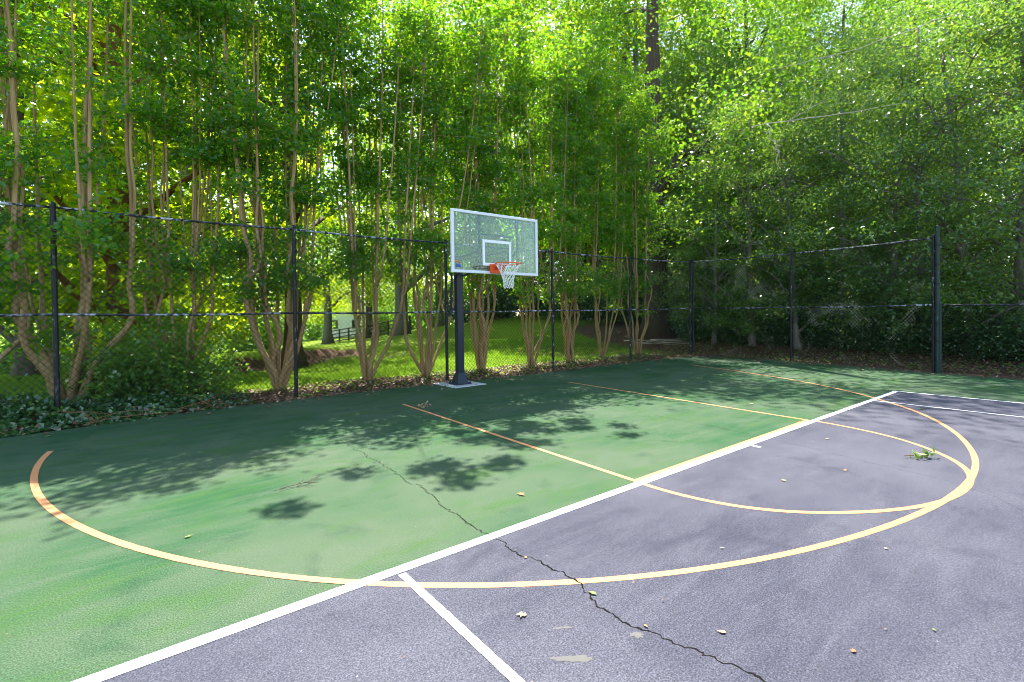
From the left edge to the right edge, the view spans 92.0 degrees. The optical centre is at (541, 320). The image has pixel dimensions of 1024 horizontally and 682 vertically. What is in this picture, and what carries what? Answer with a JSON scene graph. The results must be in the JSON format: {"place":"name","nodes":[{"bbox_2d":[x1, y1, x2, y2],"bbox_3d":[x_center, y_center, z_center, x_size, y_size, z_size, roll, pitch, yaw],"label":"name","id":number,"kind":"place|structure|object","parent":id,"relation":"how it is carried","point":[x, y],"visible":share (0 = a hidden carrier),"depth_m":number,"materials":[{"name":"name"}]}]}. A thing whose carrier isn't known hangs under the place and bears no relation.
{"place":"outdoors","nodes":[
{"label":"outdoors","id":0,"kind":"place"},
{"bbox_2d":[0,323,669,405],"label":"grass","id":1,"kind":"structure","parent":0,"point":[246,375],"depth_m":15.48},
{"bbox_2d":[0,0,1014,322],"label":"sky","id":2,"kind":"structure","parent":0,"point":[460,20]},
{"bbox_2d":[0,298,1023,437],"bbox_3d":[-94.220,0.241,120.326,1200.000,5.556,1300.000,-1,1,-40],"label":"ground","id":3,"kind":"structure","parent":0,"point":[343,348],"depth_m":16.79,"materials":[{"name":"plant"}]},
{"bbox_2d":[0,325,14,374],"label":"shrub","id":4,"kind":"object","parent":3,"relation":"on","point":[5,359],"visible":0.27,"depth_m":26.17,"materials":[{"name":"green plant"}]},
{"bbox_2d":[0,0,100,361],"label":"crape myrtle","id":5,"kind":"object","parent":3,"relation":"on","point":[8,165],"visible":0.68,"depth_m":7.50,"materials":[{"name":"green plant"}]},
{"bbox_2d":[0,0,146,334],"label":"maple tree","id":6,"kind":"object","parent":3,"relation":"on","point":[69,200],"visible":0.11,"depth_m":12.18,"materials":[{"name":"green plant"}]},
{"bbox_2d":[35,342,128,400],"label":"shrub","id":7,"kind":"object","parent":3,"relation":"on","point":[66,365],"visible":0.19,"depth_m":8.32,"materials":[{"name":"green plant"}]},
{"bbox_2d":[0,0,215,401],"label":"crape myrtle","id":8,"kind":"object","parent":3,"relation":"on","point":[88,169],"visible":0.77,"depth_m":7.85,"materials":[{"name":"green plant"}]},
{"bbox_2d":[0,0,224,377],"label":"maple tree","id":9,"kind":"object","parent":3,"relation":"on","point":[20,115],"visible":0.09,"depth_m":12.25,"materials":[{"name":"green plant"}]},
{"bbox_2d":[52,318,204,400],"bbox_3d":[-7.141,0.738,8.615,1.914,1.576,2.008,-1,1,3],"label":"shrub","id":10,"kind":"object","parent":3,"relation":"on","point":[121,369],"visible":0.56,"depth_m":8.18,"materials":[{"name":"green plant"}]},
{"bbox_2d":[0,359,261,437],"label":"ivy","id":11,"kind":"object","parent":3,"relation":"on","point":[8,413],"visible":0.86,"depth_m":7.19,"materials":[{"name":"green plant"}]},
{"bbox_2d":[59,294,217,372],"bbox_3d":[-7.837,0.473,9.757,2.410,2.108,2.296,-1,1,-30],"label":"shrub","id":12,"kind":"object","parent":3,"relation":"on","point":[184,328],"visible":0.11,"depth_m":9.43,"materials":[{"name":"green plant"}]},
{"bbox_2d":[42,0,264,392],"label":"crape myrtle","id":13,"kind":"object","parent":3,"relation":"on","point":[199,153],"visible":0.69,"depth_m":8.98,"materials":[{"name":"green plant"}]},
{"bbox_2d":[0,0,330,362],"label":"maple tree","id":14,"kind":"object","parent":3,"relation":"on","point":[50,103],"visible":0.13,"depth_m":12.11,"materials":[{"name":"green plant"}]},
{"bbox_2d":[95,319,240,399],"bbox_3d":[-6.632,0.743,8.884,2.109,1.543,2.009,-1,1,-44],"label":"shrub","id":15,"kind":"object","parent":3,"relation":"on","point":[170,378],"visible":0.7,"depth_m":8.61,"materials":[{"name":"green plant"}]},
{"bbox_2d":[0,0,344,351],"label":"maple tree","id":16,"kind":"object","parent":3,"relation":"on","point":[42,117],"visible":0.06,"depth_m":15.58,"materials":[{"name":"green plant"}]},
{"bbox_2d":[138,319,262,394],"bbox_3d":[-6.462,0.728,9.514,1.908,1.544,1.818,-1,1,-15],"label":"shrub","id":17,"kind":"object","parent":3,"relation":"on","point":[220,364],"visible":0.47,"depth_m":9.47,"materials":[{"name":"green plant"}]},
{"bbox_2d":[216,316,275,351],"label":"shrub","id":18,"kind":"object","parent":3,"relation":"on","point":[245,348],"visible":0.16,"depth_m":39.98,"materials":[{"name":"green plant"}]},
{"bbox_2d":[42,0,464,369],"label":"lawn tree","id":19,"kind":"object","parent":3,"relation":"on","point":[318,250],"visible":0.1,"depth_m":14.08,"materials":[{"name":"green plant"}]},
{"bbox_2d":[170,0,365,391],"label":"crape myrtle","id":20,"kind":"object","parent":3,"relation":"on","point":[294,139],"visible":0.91,"depth_m":9.55,"materials":[{"name":"green plant"}]},
{"bbox_2d":[214,152,345,346],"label":"backdrop tree","id":21,"kind":"object","parent":3,"relation":"on","point":[318,315],"visible":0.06,"depth_m":47.86,"materials":[{"name":"green plant"}]},
{"bbox_2d":[303,306,338,339],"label":"shrub","id":22,"kind":"object","parent":3,"relation":"on","point":[311,332],"visible":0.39,"depth_m":65.28,"materials":[{"name":"green plant"}]},
{"bbox_2d":[231,43,413,343],"bbox_3d":[-14.246,-8.065,32.979,11.455,19.891,12.045,0,1,37],"label":"maple tree","id":23,"kind":"object","parent":3,"relation":"on","point":[329,304],"visible":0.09,"depth_m":32.75,"materials":[{"name":"green plant"}]},
{"bbox_2d":[0,201,690,425],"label":"chain link fence","id":24,"kind":"object","parent":3,"relation":"on","point":[54,291],"visible":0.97,"depth_m":9.08,"materials":[{"name":"metal"}]},
{"bbox_2d":[311,172,394,335],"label":"backdrop tree","id":25,"kind":"object","parent":3,"relation":"on","point":[343,307],"visible":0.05,"depth_m":58.04,"materials":[{"name":"green plant"}]},
{"bbox_2d":[322,280,393,336],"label":"house","id":26,"kind":"structure","parent":3,"relation":"on","point":[345,321],"depth_m":74.00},
{"bbox_2d":[302,105,427,338],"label":"backdrop tree","id":27,"kind":"object","parent":3,"relation":"on","point":[368,319],"visible":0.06,"depth_m":43.81,"materials":[{"name":"green plant"}]},
{"bbox_2d":[332,316,410,341],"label":"rail fence","id":28,"kind":"object","parent":3,"relation":"on","point":[367,332],"visible":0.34,"depth_m":43.49,"materials":[{"name":"brown wood"}]},
{"bbox_2d":[361,298,394,334],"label":"shrub","id":29,"kind":"object","parent":3,"relation":"on","point":[384,317],"visible":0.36,"depth_m":45.43,"materials":[{"name":"green plant"}]},
{"bbox_2d":[288,0,470,381],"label":"crape myrtle","id":30,"kind":"object","parent":3,"relation":"on","point":[355,168],"visible":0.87,"depth_m":10.79,"materials":[{"name":"green plant"}]},
{"bbox_2d":[281,0,510,335],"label":"lawn tree","id":31,"kind":"object","parent":3,"relation":"on","point":[397,330],"visible":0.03,"depth_m":30.47,"materials":[{"name":"green plant"}]},
{"bbox_2d":[337,0,524,376],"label":"crape myrtle","id":32,"kind":"object","parent":3,"relation":"on","point":[433,161],"visible":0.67,"depth_m":11.45,"materials":[{"name":"green plant"}]},
{"bbox_2d":[349,31,515,326],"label":"backdrop tree","id":33,"kind":"object","parent":3,"relation":"on","point":[437,276],"visible":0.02,"depth_m":41.00,"materials":[{"name":"green plant"}]},
{"bbox_2d":[407,275,489,324],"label":"shrub","id":34,"kind":"object","parent":3,"relation":"on","point":[436,308],"visible":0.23,"depth_m":39.22,"materials":[{"name":"green plant"}]},
{"bbox_2d":[434,381,484,387],"bbox_3d":[-1.752,1.380,10.568,0.780,0.050,0.920,-1,1,-42],"label":"concrete pad","id":35,"kind":"object","parent":3,"relation":"on","point":[456,386],"visible":0.44,"depth_m":10.38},
{"bbox_2d":[449,208,537,384],"bbox_3d":[-0.939,-0.273,9.572,1.665,3.265,2.610,-1,1,-12],"label":"basketball hoop","id":36,"kind":"object","parent":35,"relation":"on","point":[460,377],"visible":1,"depth_m":9.25,"materials":[{"name":"painted metal"},{"name":"glass"},{"name":"net fabric"}]},
{"bbox_2d":[416,0,542,370],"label":"crape myrtle","id":37,"kind":"object","parent":3,"relation":"on","point":[487,173],"visible":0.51,"depth_m":12.53,"materials":[{"name":"green plant"}]},
{"bbox_2d":[380,0,611,317],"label":"backdrop tree","id":38,"kind":"object","parent":3,"relation":"on","point":[438,213],"visible":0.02,"depth_m":33.94,"materials":[{"name":"green plant"}]},
{"bbox_2d":[448,261,544,319],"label":"shrub","id":39,"kind":"object","parent":3,"relation":"on","point":[496,307],"visible":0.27,"depth_m":35.08,"materials":[{"name":"green plant"}]},
{"bbox_2d":[0,357,1023,681],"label":"court surface","id":40,"kind":"object","parent":3,"relation":"on","point":[74,603],"visible":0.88,"depth_m":4.54,"materials":[{"name":"paint"}]},
{"bbox_2d":[0,390,278,434],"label":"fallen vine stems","id":41,"kind":"object","parent":40,"relation":"on","point":[139,410],"visible":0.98,"depth_m":7.09,"materials":[{"name":"brown plant"}]},
{"bbox_2d":[30,365,978,587],"bbox_3d":[1.571,1.375,7.070,12.939,0.001,7.086,-1,1,-40],"label":"three point line","id":42,"kind":"object","parent":40,"relation":"on","point":[44,502],"visible":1,"depth_m":3.00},
{"bbox_2d":[402,404,637,481],"bbox_3d":[-0.731,1.409,6.286,0.053,0.001,5.031,-1,1,-39],"label":"lane line","id":43,"kind":"object","parent":40,"relation":"on","point":[610,472],"visible":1,"depth_m":5.47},
{"bbox_2d":[341,440,765,681],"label":"crack","id":44,"kind":"object","parent":40,"relation":"on","point":[754,674],"visible":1,"depth_m":2.45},
{"bbox_2d":[101,392,1023,681],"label":"court surface","id":45,"kind":"object","parent":40,"relation":"on","point":[951,572],"visible":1,"depth_m":2.65,"materials":[{"name":"asphalt"}]},
{"bbox_2d":[399,572,524,681],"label":"sideline","id":46,"kind":"object","parent":45,"relation":"on","point":[496,661],"visible":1,"depth_m":2.30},
{"bbox_2d":[72,391,898,681],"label":"baseline","id":47,"kind":"object","parent":45,"relation":"on","point":[105,674],"visible":1,"depth_m":2.78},
{"bbox_2d":[549,655,593,661],"bbox_3d":[0.132,1.455,2.120,0.197,0.001,0.045,-1,1,-3],"label":"asphalt patch","id":48,"kind":"object","parent":45,"relation":"on","point":[581,658],"visible":1,"depth_m":2.12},
{"bbox_2d":[643,421,973,513],"bbox_3d":[2.880,1.391,4.750,3.717,0.001,1.891,-1,1,-40],"label":"free throw circle","id":49,"kind":"object","parent":45,"relation":"on","point":[966,487],"visible":0.98,"depth_m":3.85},
{"bbox_2d":[634,420,808,480],"bbox_3d":[2.232,1.387,5.538,3.630,0.001,0.053,-1,1,-40],"label":"free throw line","id":50,"kind":"object","parent":40,"relation":"on","point":[692,460],"visible":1,"depth_m":5.17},
{"bbox_2d":[0,332,1023,435],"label":"leaf litter","id":51,"kind":"object","parent":3,"relation":"on","point":[473,375],"visible":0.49,"depth_m":13.12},
{"bbox_2d":[481,246,555,316],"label":"shrub","id":52,"kind":"object","parent":3,"relation":"on","point":[507,299],"visible":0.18,"depth_m":33.13,"materials":[{"name":"green plant"}]},
{"bbox_2d":[463,0,596,365],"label":"crape myrtle","id":53,"kind":"object","parent":3,"relation":"on","point":[523,159],"visible":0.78,"depth_m":13.48,"materials":[{"name":"green plant"}]},
{"bbox_2d":[417,0,644,311],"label":"backdrop tree","id":54,"kind":"object","parent":3,"relation":"on","point":[461,222],"visible":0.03,"depth_m":34.45,"materials":[{"name":"green plant"}]},
{"bbox_2d":[509,258,615,318],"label":"shrub","id":55,"kind":"object","parent":3,"relation":"on","point":[546,305],"visible":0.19,"depth_m":30.57,"materials":[{"name":"green plant"}]},
{"bbox_2d":[451,0,692,263],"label":"backdrop tree","id":56,"kind":"object","parent":3,"relation":"on","point":[584,18],"visible":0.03,"depth_m":32.57,"materials":[{"name":"green plant"}]},
{"bbox_2d":[532,0,615,361],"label":"crape myrtle","id":57,"kind":"object","parent":3,"relation":"on","point":[576,182],"visible":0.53,"depth_m":14.80,"materials":[{"name":"green plant"}]},
{"bbox_2d":[542,250,641,319],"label":"shrub","id":58,"kind":"object","parent":3,"relation":"on","point":[586,312],"visible":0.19,"depth_m":28.13,"materials":[{"name":"green plant"}]},
{"bbox_2d":[558,14,666,357],"bbox_3d":[1.908,-4.165,16.509,3.600,10.869,3.780,-1,1,-40],"label":"crape myrtle","id":59,"kind":"object","parent":3,"relation":"on","point":[611,226],"visible":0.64,"depth_m":15.93,"materials":[{"name":"green plant"}]},
{"bbox_2d":[538,0,694,258],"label":"backdrop tree","id":60,"kind":"object","parent":3,"relation":"on","point":[620,54],"depth_m":37.28,"materials":[{"name":"green plant"}]},
{"bbox_2d":[555,263,699,323],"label":"shrub","id":61,"kind":"object","parent":3,"relation":"on","point":[620,313],"visible":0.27,"depth_m":26.35,"materials":[{"name":"green plant"}]},
{"bbox_2d":[500,0,757,295],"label":"backdrop tree","id":62,"kind":"object","parent":3,"relation":"on","point":[625,56],"visible":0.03,"depth_m":32.83,"materials":[{"name":"green plant"}]},
{"bbox_2d":[590,67,683,353],"bbox_3d":[3.220,-3.620,17.898,3.363,9.725,4.290,-1,1,-12],"label":"crape myrtle","id":63,"kind":"object","parent":3,"relation":"on","point":[634,189],"visible":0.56,"depth_m":17.04,"materials":[{"name":"green plant"}]},
{"bbox_2d":[537,0,751,300],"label":"woodland tree","id":64,"kind":"object","parent":3,"relation":"on","point":[635,63],"visible":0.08,"depth_m":31.57,"materials":[{"name":"green plant"}]},
{"bbox_2d":[280,340,1023,396],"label":"weeds","id":65,"kind":"object","parent":3,"relation":"on","point":[348,379],"visible":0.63,"depth_m":13.38,"materials":[{"name":"green plant"}]},
{"bbox_2d":[469,0,874,340],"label":"oak tree","id":66,"kind":"object","parent":3,"relation":"on","point":[650,11],"visible":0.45,"depth_m":20.09,"materials":[{"name":"green plant"}]},
{"bbox_2d":[598,59,778,305],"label":"understory tree","id":67,"kind":"object","parent":3,"relation":"on","point":[664,81],"visible":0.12,"depth_m":26.01,"materials":[{"name":"green plant"}]},
{"bbox_2d":[613,0,763,229],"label":"woodland tree","id":68,"kind":"object","parent":3,"relation":"on","point":[628,49],"visible":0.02,"depth_m":34.44,"materials":[{"name":"green plant"}]},
{"bbox_2d":[657,297,734,342],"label":"shrub","id":69,"kind":"object","parent":3,"relation":"on","point":[679,326],"visible":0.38,"depth_m":20.71,"materials":[{"name":"green plant"}]},
{"bbox_2d":[625,14,791,263],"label":"woodland tree","id":70,"kind":"object","parent":3,"relation":"on","point":[694,36],"visible":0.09,"depth_m":30.21,"materials":[{"name":"green plant"}]},
{"bbox_2d":[640,154,787,344],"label":"understory tree","id":71,"kind":"object","parent":3,"relation":"on","point":[715,253],"visible":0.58,"depth_m":18.94,"materials":[{"name":"green plant"}]},
{"bbox_2d":[616,27,822,304],"bbox_3d":[8.813,-6.932,25.592,10.284,14.976,10.493,-1,1,-23],"label":"understory tree","id":72,"kind":"object","parent":3,"relation":"on","point":[712,59],"visible":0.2,"depth_m":23.93,"materials":[{"name":"green plant"}]},
{"bbox_2d":[682,295,785,344],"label":"shrub","id":73,"kind":"object","parent":3,"relation":"on","point":[723,336],"visible":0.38,"depth_m":19.29,"materials":[{"name":"green plant"}]},
{"bbox_2d":[665,0,830,235],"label":"woodland tree","id":74,"kind":"object","parent":3,"relation":"on","point":[763,33],"visible":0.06,"depth_m":31.55,"materials":[{"name":"green plant"}]},
{"bbox_2d":[663,43,845,299],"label":"understory tree","id":75,"kind":"object","parent":3,"relation":"on","point":[733,75],"visible":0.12,"depth_m":25.07,"materials":[{"name":"green plant"}]},
{"bbox_2d":[666,90,856,345],"bbox_3d":[7.838,-3.584,18.694,6.716,9.585,6.582,-1,1,-8],"label":"understory tree","id":76,"kind":"object","parent":3,"relation":"on","point":[731,180],"visible":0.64,"depth_m":17.64,"materials":[{"name":"green plant"}]},
{"bbox_2d":[726,291,816,345],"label":"shrub","id":77,"kind":"object","parent":3,"relation":"on","point":[766,340],"visible":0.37,"depth_m":18.29,"materials":[{"name":"green plant"}]},
{"bbox_2d":[660,0,891,294],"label":"woodland tree","id":78,"kind":"object","parent":3,"relation":"on","point":[734,19],"visible":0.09,"depth_m":26.53,"materials":[{"name":"green plant"}]},
{"bbox_2d":[674,36,899,337],"bbox_3d":[10.151,-5.169,21.142,8.814,12.580,8.638,0,1,28],"label":"understory tree","id":79,"kind":"object","parent":3,"relation":"on","point":[779,84],"visible":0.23,"depth_m":20.36,"materials":[{"name":"green plant"}]},
{"bbox_2d":[764,294,853,347],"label":"shrub","id":80,"kind":"object","parent":3,"relation":"on","point":[806,342],"visible":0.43,"depth_m":17.37,"materials":[{"name":"green plant"}]},
{"bbox_2d":[707,115,916,349],"bbox_3d":[8.861,-2.851,16.882,6.190,8.237,6.212,-1,1,-6],"label":"understory tree","id":81,"kind":"object","parent":3,"relation":"on","point":[796,341],"visible":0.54,"depth_m":16.04,"materials":[{"name":"green plant"}]},
{"bbox_2d":[692,234,934,372],"bbox_3d":[7.399,-0.372,14.572,0.249,3.480,6.938,-1,1,-36],"label":"chain link fence","id":82,"kind":"object","parent":3,"relation":"on","point":[932,261],"visible":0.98,"depth_m":13.80,"materials":[{"name":"metal"}]},
{"bbox_2d":[726,0,906,258],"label":"woodland tree","id":83,"kind":"object","parent":3,"relation":"on","point":[791,5],"visible":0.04,"depth_m":28.80,"materials":[{"name":"green plant"}]},
{"bbox_2d":[714,0,920,222],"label":"woodland tree","id":84,"kind":"object","parent":3,"relation":"on","point":[780,45],"visible":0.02,"depth_m":34.13,"materials":[{"name":"green plant"}]},
{"bbox_2d":[722,12,938,302],"bbox_3d":[13.911,-6.970,24.548,10.493,14.976,10.284,0,1,21],"label":"understory tree","id":85,"kind":"object","parent":3,"relation":"on","point":[837,43],"visible":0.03,"depth_m":23.36,"materials":[{"name":"green plant"}]},
{"bbox_2d":[797,289,888,349],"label":"shrub","id":86,"kind":"object","parent":3,"relation":"on","point":[837,338],"visible":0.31,"depth_m":16.37,"materials":[{"name":"green plant"}]},
{"bbox_2d":[720,48,980,346],"bbox_3d":[10.419,-3.901,16.898,7.136,10.184,6.993,-1,1,-7],"label":"understory tree","id":87,"kind":"object","parent":3,"relation":"on","point":[842,178],"visible":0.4,"depth_m":16.05,"materials":[{"name":"green plant"}]},
{"bbox_2d":[736,0,984,286],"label":"woodland tree","id":88,"kind":"object","parent":3,"relation":"on","point":[860,14],"visible":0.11,"depth_m":23.72,"materials":[{"name":"green plant"}]},
{"bbox_2d":[817,297,929,352],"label":"shrub","id":89,"kind":"object","parent":3,"relation":"on","point":[863,342],"visible":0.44,"depth_m":15.43,"materials":[{"name":"green plant"}]},
{"bbox_2d":[766,43,1023,351],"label":"understory tree","id":90,"kind":"object","parent":3,"relation":"on","point":[895,204],"visible":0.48,"depth_m":14.46,"materials":[{"name":"green plant"}]},
{"bbox_2d":[786,81,1012,306],"bbox_3d":[14.306,-4.292,20.175,7.555,10.783,7.404,-1,1,-1],"label":"understory tree","id":91,"kind":"object","parent":3,"relation":"on","point":[852,121],"visible":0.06,"depth_m":19.78,"materials":[{"name":"green plant"}]},
{"bbox_2d":[786,0,1023,350],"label":"understory tree","id":92,"kind":"object","parent":3,"relation":"on","point":[885,45],"visible":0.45,"depth_m":14.65,"materials":[{"name":"green plant"}]},
{"bbox_2d":[828,0,1016,251],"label":"woodland tree","id":93,"kind":"object","parent":3,"relation":"on","point":[892,1],"visible":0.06,"depth_m":27.90,"materials":[{"name":"green plant"}]},
{"bbox_2d":[823,0,1023,357],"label":"understory tree","id":94,"kind":"object","parent":3,"relation":"on","point":[957,170],"visible":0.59,"depth_m":13.04,"materials":[{"name":"green plant"}]},
{"bbox_2d":[769,12,962,76],"bbox_3d":[9.028,-7.865,14.077,4.920,1.363,1.328,-1,1,3],"label":"dead branch","id":95,"kind":"object","parent":94,"relation":"attached to","point":[863,46],"visible":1,"depth_m":13.97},
{"bbox_2d":[826,0,1023,310],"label":"understory tree","id":96,"kind":"object","parent":3,"relation":"on","point":[961,67],"visible":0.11,"depth_m":17.86,"materials":[{"name":"green plant"}]},
{"bbox_2d":[851,289,1001,354],"bbox_3d":[11.260,0.050,15.285,3.885,1.978,3.238,-1,1,4],"label":"shrub","id":97,"kind":"object","parent":3,"relation":"on","point":[901,341],"visible":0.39,"depth_m":14.92,"materials":[{"name":"green plant"}]},
{"bbox_2d":[838,0,1018,262],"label":"woodland tree","id":98,"kind":"object","parent":3,"relation":"on","point":[925,14],"visible":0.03,"depth_m":25.17,"materials":[{"name":"green plant"}]},
{"bbox_2d":[838,0,1023,333],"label":"understory tree","id":99,"kind":"object","parent":3,"relation":"on","point":[1018,264],"visible":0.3,"depth_m":13.84,"materials":[{"name":"green plant"}]},
{"bbox_2d":[935,225,940,372],"bbox_3d":[9.352,-0.450,11.665,0.143,3.570,0.110,0,1,38],"label":"fence post","id":100,"kind":"object","parent":3,"relation":"on","point":[937,269],"visible":0.98,"depth_m":11.62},
{"bbox_2d":[882,1,1020,275],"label":"woodland tree","id":101,"kind":"object","parent":3,"relation":"on","point":[983,51],"visible":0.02,"depth_m":22.56,"materials":[{"name":"green plant"}]},
{"bbox_2d":[891,299,1012,355],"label":"shrub","id":102,"kind":"object","parent":3,"relation":"on","point":[947,333],"visible":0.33,"depth_m":14.08,"materials":[{"name":"green plant"}]},
{"bbox_2d":[887,0,1023,338],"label":"understory tree","id":103,"kind":"object","parent":3,"relation":"on","point":[982,202],"visible":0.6,"depth_m":12.62,"materials":[{"name":"green plant"}]},
{"bbox_2d":[916,298,1023,360],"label":"shrub","id":104,"kind":"object","parent":3,"relation":"on","point":[984,343],"visible":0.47,"depth_m":13.44,"materials":[{"name":"green plant"}]},
{"bbox_2d":[926,0,1023,315],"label":"understory tree","id":105,"kind":"object","parent":3,"relation":"on","point":[1004,44],"visible":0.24,"depth_m":13.59,"materials":[{"name":"green plant"}]},
{"bbox_2d":[939,302,1023,377],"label":"chain link fence","id":106,"kind":"object","parent":3,"relation":"on","point":[941,333],"visible":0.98,"depth_m":11.10,"materials":[{"name":"metal"}]},
{"bbox_2d":[943,301,1023,361],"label":"shrub","id":107,"kind":"object","parent":3,"relation":"on","point":[1006,346],"visible":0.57,"depth_m":12.92,"materials":[{"name":"green plant"}]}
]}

